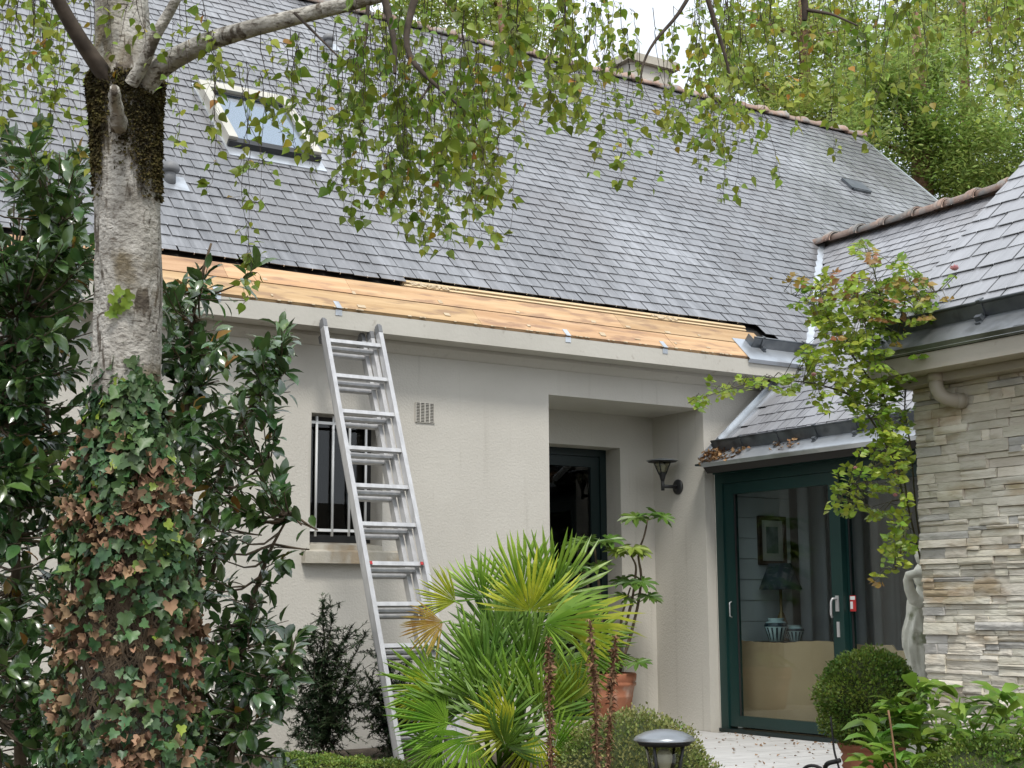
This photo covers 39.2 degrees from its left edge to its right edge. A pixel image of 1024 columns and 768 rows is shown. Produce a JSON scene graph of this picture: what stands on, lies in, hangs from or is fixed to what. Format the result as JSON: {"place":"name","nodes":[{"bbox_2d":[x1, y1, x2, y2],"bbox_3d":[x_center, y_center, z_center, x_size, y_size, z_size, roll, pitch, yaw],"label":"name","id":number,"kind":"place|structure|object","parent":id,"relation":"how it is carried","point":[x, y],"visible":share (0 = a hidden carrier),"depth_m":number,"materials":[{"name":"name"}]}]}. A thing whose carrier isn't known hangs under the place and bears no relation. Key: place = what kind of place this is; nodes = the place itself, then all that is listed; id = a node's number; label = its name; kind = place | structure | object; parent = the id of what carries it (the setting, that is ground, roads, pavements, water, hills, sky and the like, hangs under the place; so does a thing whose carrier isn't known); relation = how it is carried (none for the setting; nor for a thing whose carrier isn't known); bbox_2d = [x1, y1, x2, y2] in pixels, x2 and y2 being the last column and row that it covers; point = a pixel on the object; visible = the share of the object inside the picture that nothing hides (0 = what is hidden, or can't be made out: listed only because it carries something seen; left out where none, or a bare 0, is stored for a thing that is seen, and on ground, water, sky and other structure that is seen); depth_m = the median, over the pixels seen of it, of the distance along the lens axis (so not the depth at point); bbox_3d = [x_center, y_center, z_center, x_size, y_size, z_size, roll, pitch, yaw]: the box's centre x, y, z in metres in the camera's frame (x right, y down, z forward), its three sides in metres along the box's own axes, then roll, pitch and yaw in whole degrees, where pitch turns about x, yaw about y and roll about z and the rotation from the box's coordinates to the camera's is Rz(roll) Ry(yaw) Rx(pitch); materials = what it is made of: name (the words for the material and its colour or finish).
{"place":"outdoors","nodes":[
{"label":"outdoors","id":0,"kind":"place"},
{"bbox_2d":[212,747,542,767],"bbox_3d":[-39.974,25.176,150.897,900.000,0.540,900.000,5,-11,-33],"label":"ground","id":1,"kind":"structure","parent":0,"point":[366,752],"depth_m":10.44,"materials":[{"name":"green plant"}]},
{"bbox_2d":[0,113,94,767],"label":"camellia","id":2,"kind":"object","parent":1,"relation":"on","point":[46,259],"visible":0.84,"depth_m":5.72,"materials":[{"name":"green plant"}]},
{"bbox_2d":[161,243,318,767],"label":"camellia","id":3,"kind":"object","parent":1,"relation":"on","point":[192,349],"visible":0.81,"depth_m":6.11,"materials":[{"name":"green plant"}]},
{"bbox_2d":[283,593,385,756],"bbox_3d":[-1.304,2.090,10.014,0.881,1.276,0.586,0,-9,0],"label":"yew shrub","id":4,"kind":"object","parent":1,"relation":"on","point":[322,712],"visible":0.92,"depth_m":9.97,"materials":[{"name":"green plant"}]},
{"bbox_2d":[270,748,493,767],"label":"box hedge","id":5,"kind":"object","parent":1,"relation":"on","point":[325,759],"visible":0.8,"depth_m":8.80,"materials":[{"name":"green plant"}]},
{"bbox_2d":[318,317,466,764],"bbox_3d":[-0.932,1.075,10.417,0.508,3.311,1.515,5,-11,-33],"label":"extension ladder","id":6,"kind":"object","parent":1,"relation":"on","point":[377,611],"visible":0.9,"depth_m":10.53,"materials":[{"name":"metal"}]},
{"bbox_2d":[347,636,441,757],"bbox_3d":[-0.831,2.319,10.357,0.709,1.019,0.601,5,-11,-33],"label":"yew shrub","id":7,"kind":"object","parent":1,"relation":"on","point":[381,711],"visible":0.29,"depth_m":10.28,"materials":[{"name":"plant"}]},
{"bbox_2d":[0,0,937,767],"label":"house","id":8,"kind":"structure","parent":1,"relation":"on","point":[568,348],"depth_m":13.17,"materials":[{"name":"paint"}]},
{"bbox_2d":[309,416,370,544],"bbox_3d":[-1.380,0.768,11.446,0.630,1.040,0.221,5,-11,-33],"label":"window","id":9,"kind":"structure","parent":8,"relation":"in","point":[366,434],"depth_m":11.37,"materials":[{"name":"white metal"}]},
{"bbox_2d":[549,446,608,716],"bbox_3d":[0.493,1.857,13.553,0.960,2.522,0.080,5,-11,-33],"label":"entrance door","id":10,"kind":"structure","parent":8,"relation":"in","point":[594,460],"depth_m":13.82,"materials":[{"name":"green paint"}]},
{"bbox_2d":[646,458,682,494],"bbox_3d":[1.433,0.868,13.558,0.339,0.336,0.300,5,-11,-33],"label":"wall lamp","id":11,"kind":"object","parent":8,"relation":"attached to","point":[677,486],"visible":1,"depth_m":13.54,"materials":[{"name":"black metal"}]},
{"bbox_2d":[373,0,589,53],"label":"broadleaf tree","id":12,"kind":"object","parent":1,"relation":"on","point":[470,15],"visible":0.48,"depth_m":30.11,"materials":[{"name":"green plant"}]},
{"bbox_2d":[374,525,643,767],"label":"fan palm","id":13,"kind":"object","parent":1,"relation":"on","point":[433,702],"visible":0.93,"depth_m":8.37,"materials":[{"name":"green plant"}]},
{"bbox_2d":[0,0,1023,767],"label":"birch tree","id":14,"kind":"object","parent":1,"relation":"on","point":[124,84],"visible":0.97,"depth_m":5.09,"materials":[{"name":"green plant"}]},
{"bbox_2d":[38,285,215,767],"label":"ivy","id":15,"kind":"object","parent":14,"relation":"attached to","point":[153,486],"visible":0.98,"depth_m":5.01,"materials":[{"name":"green plant"}]},
{"bbox_2d":[541,637,557,767],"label":"dried flower spike","id":16,"kind":"object","parent":1,"relation":"on","point":[549,661],"visible":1,"depth_m":6.29,"materials":[{"name":"brown plant"}]},
{"bbox_2d":[584,619,603,767],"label":"dried flower spike","id":17,"kind":"object","parent":1,"relation":"on","point":[594,678],"visible":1,"depth_m":6.40,"materials":[{"name":"brown plant"}]},
{"bbox_2d":[602,635,619,767],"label":"dried flower spike","id":18,"kind":"object","parent":1,"relation":"on","point":[609,686],"visible":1,"depth_m":6.50,"materials":[{"name":"brown plant"}]},
{"bbox_2d":[542,702,724,767],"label":"box ball","id":19,"kind":"object","parent":1,"relation":"on","point":[628,751],"visible":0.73,"depth_m":7.85,"materials":[{"name":"green plant"}]},
{"bbox_2d":[633,729,695,767],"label":"garden lamp","id":20,"kind":"object","parent":1,"relation":"on","point":[664,739],"visible":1,"depth_m":5.25,"materials":[{"name":"silver glass"}]},
{"bbox_2d":[686,0,950,126],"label":"conifer tree","id":21,"kind":"object","parent":1,"relation":"on","point":[808,105],"visible":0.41,"depth_m":26.77,"materials":[{"name":"green plant"}]},
{"bbox_2d":[803,717,840,767],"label":"irrigation pipe","id":22,"kind":"object","parent":1,"relation":"on","point":[836,760],"visible":1,"depth_m":7.86,"materials":[{"name":"black rubber"}]},
{"bbox_2d":[695,177,1008,742],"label":"side wing","id":23,"kind":"structure","parent":1,"relation":"on","point":[925,238],"depth_m":13.10,"materials":[{"name":"grey stone"}]},
{"bbox_2d":[698,438,798,465],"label":"leaf litter","id":24,"kind":"object","parent":23,"relation":"on","point":[716,454],"visible":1,"depth_m":12.98,"materials":[{"name":"brown plant"}]},
{"bbox_2d":[756,516,786,564],"bbox_3d":[2.458,1.481,13.607,0.350,0.460,0.028,5,-11,-33],"label":"framed picture","id":25,"kind":"object","parent":23,"relation":"attached to","point":[771,540],"visible":0.88,"depth_m":13.60,"materials":[{"name":"brown wood"}]},
{"bbox_2d":[749,640,802,731],"bbox_3d":[2.517,2.747,13.132,0.600,0.788,0.470,5,-11,-33],"label":"side table","id":26,"kind":"object","parent":23,"relation":"in","point":[775,642],"visible":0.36,"depth_m":13.06,"materials":[{"name":"brown wood"}]},
{"bbox_2d":[764,618,787,641],"bbox_3d":[2.398,2.232,13.070,0.213,0.210,0.213,5,-11,-33],"label":"vase","id":27,"kind":"object","parent":26,"relation":"on","point":[775,629],"visible":1,"depth_m":13.00,"materials":[{"name":"blue ceramic"}]},
{"bbox_2d":[759,563,801,640],"bbox_3d":[2.489,2.018,13.321,0.400,0.710,0.400,5,-11,-33],"label":"table lamp","id":28,"kind":"object","parent":26,"relation":"on","point":[780,577],"visible":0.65,"depth_m":13.25,"materials":[{"name":"fabric"}]},
{"bbox_2d":[786,625,803,640],"bbox_3d":[2.578,2.270,13.109,0.172,0.145,0.172,5,-11,-33],"label":"vase","id":29,"kind":"object","parent":26,"relation":"on","point":[794,632],"visible":0.94,"depth_m":13.05,"materials":[{"name":"blue ceramic"}]},
{"bbox_2d":[712,448,917,742],"bbox_3d":[2.678,1.777,12.061,0.186,2.395,2.785,5,-11,-33],"label":"sliding door","id":30,"kind":"structure","parent":23,"relation":"in","point":[728,484],"depth_m":12.70,"materials":[{"name":"green paint"}]},
{"bbox_2d":[742,640,905,731],"bbox_3d":[2.807,2.565,12.108,0.032,0.791,2.550,5,-11,-33],"label":"cardboard sheet","id":31,"kind":"object","parent":23,"relation":"on","point":[779,679],"visible":0.38,"depth_m":12.70,"materials":[{"name":"beige cardboard"}]},
{"bbox_2d":[797,480,922,650],"bbox_3d":[3.823,2.123,14.292,2.620,2.330,0.138,5,-11,-33],"label":"curtain","id":32,"kind":"object","parent":23,"relation":"hanging from","point":[880,612],"visible":0.2,"depth_m":14.03,"materials":[{"name":"grey fabric"}]},
{"bbox_2d":[801,5,1023,199],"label":"conifer tree","id":33,"kind":"object","parent":1,"relation":"on","point":[928,154],"visible":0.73,"depth_m":23.54,"materials":[{"name":"green plant"}]},
{"bbox_2d":[841,672,1023,767],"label":"peony","id":34,"kind":"object","parent":1,"relation":"on","point":[906,721],"visible":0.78,"depth_m":5.83,"materials":[{"name":"green plant"}]},
{"bbox_2d":[864,161,1023,765],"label":"stone pavilion","id":35,"kind":"structure","parent":1,"relation":"on","point":[967,388],"depth_m":7.40,"materials":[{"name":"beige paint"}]},
{"bbox_2d":[687,238,958,587],"bbox_3d":[1.670,0.271,7.704,1.512,2.204,1.262,0,-9,0],"label":"climbing rose","id":36,"kind":"object","parent":35,"relation":"attached to","point":[854,344],"visible":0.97,"depth_m":7.47,"materials":[{"name":"green plant"}]},
{"bbox_2d":[870,0,1023,152],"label":"conifer tree","id":37,"kind":"object","parent":1,"relation":"on","point":[973,17],"visible":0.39,"depth_m":29.59,"materials":[{"name":"green plant"}]},
{"bbox_2d":[919,729,1023,767],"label":"box ball","id":38,"kind":"object","parent":1,"relation":"on","point":[993,756],"visible":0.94,"depth_m":5.54,"materials":[{"name":"green plant"}]},
{"bbox_2d":[475,729,842,767],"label":"terrace","id":39,"kind":"structure","parent":0,"point":[724,755],"depth_m":11.18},
{"bbox_2d":[584,672,636,718],"bbox_3d":[0.879,2.799,12.944,0.490,0.395,0.490,5,-11,-33],"label":"plant pot","id":40,"kind":"object","parent":39,"relation":"on","point":[625,681],"visible":0.45,"depth_m":12.76,"materials":[{"name":"ceramic"}]},
{"bbox_2d":[556,507,674,674],"bbox_3d":[0.922,1.869,12.881,1.116,1.528,0.636,-1,-9,5],"label":"fatsia","id":41,"kind":"object","parent":40,"relation":"on","point":[641,551],"visible":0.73,"depth_m":12.83,"materials":[{"name":"green plant"}]},
{"bbox_2d":[695,733,841,767],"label":"fallen leaves","id":42,"kind":"object","parent":39,"relation":"on","point":[775,745],"visible":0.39,"depth_m":11.59,"materials":[{"name":"brown plant"}]},
{"bbox_2d":[837,741,905,767],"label":"plant pot","id":43,"kind":"object","parent":39,"relation":"on","point":[845,750],"visible":0.23,"depth_m":8.04,"materials":[{"name":"ceramic"}]},
{"bbox_2d":[808,642,927,746],"bbox_3d":[2.048,1.808,8.200,0.648,0.674,0.666,5,-11,-33],"label":"box ball","id":44,"kind":"object","parent":43,"relation":"in","point":[855,680],"visible":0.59,"depth_m":8.05,"materials":[{"name":"green plant"}]},
{"bbox_2d":[902,545,930,761],"bbox_3d":[2.613,1.783,9.180,0.345,1.492,0.348,5,-11,-33],"label":"garden statue","id":45,"kind":"object","parent":39,"relation":"on","point":[913,639],"visible":0.44,"depth_m":9.17,"materials":[{"name":"stone"}]},
{"bbox_2d":[370,0,1023,197],"label":"sky","id":46,"kind":"structure","parent":0,"point":[663,9],"materials":[{"name":"white"}]},
{"bbox_2d":[887,710,896,767],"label":"garden stake","id":47,"kind":"object","parent":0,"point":[892,737],"visible":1,"depth_m":5.50,"materials":[{"name":"wood"}]}
]}

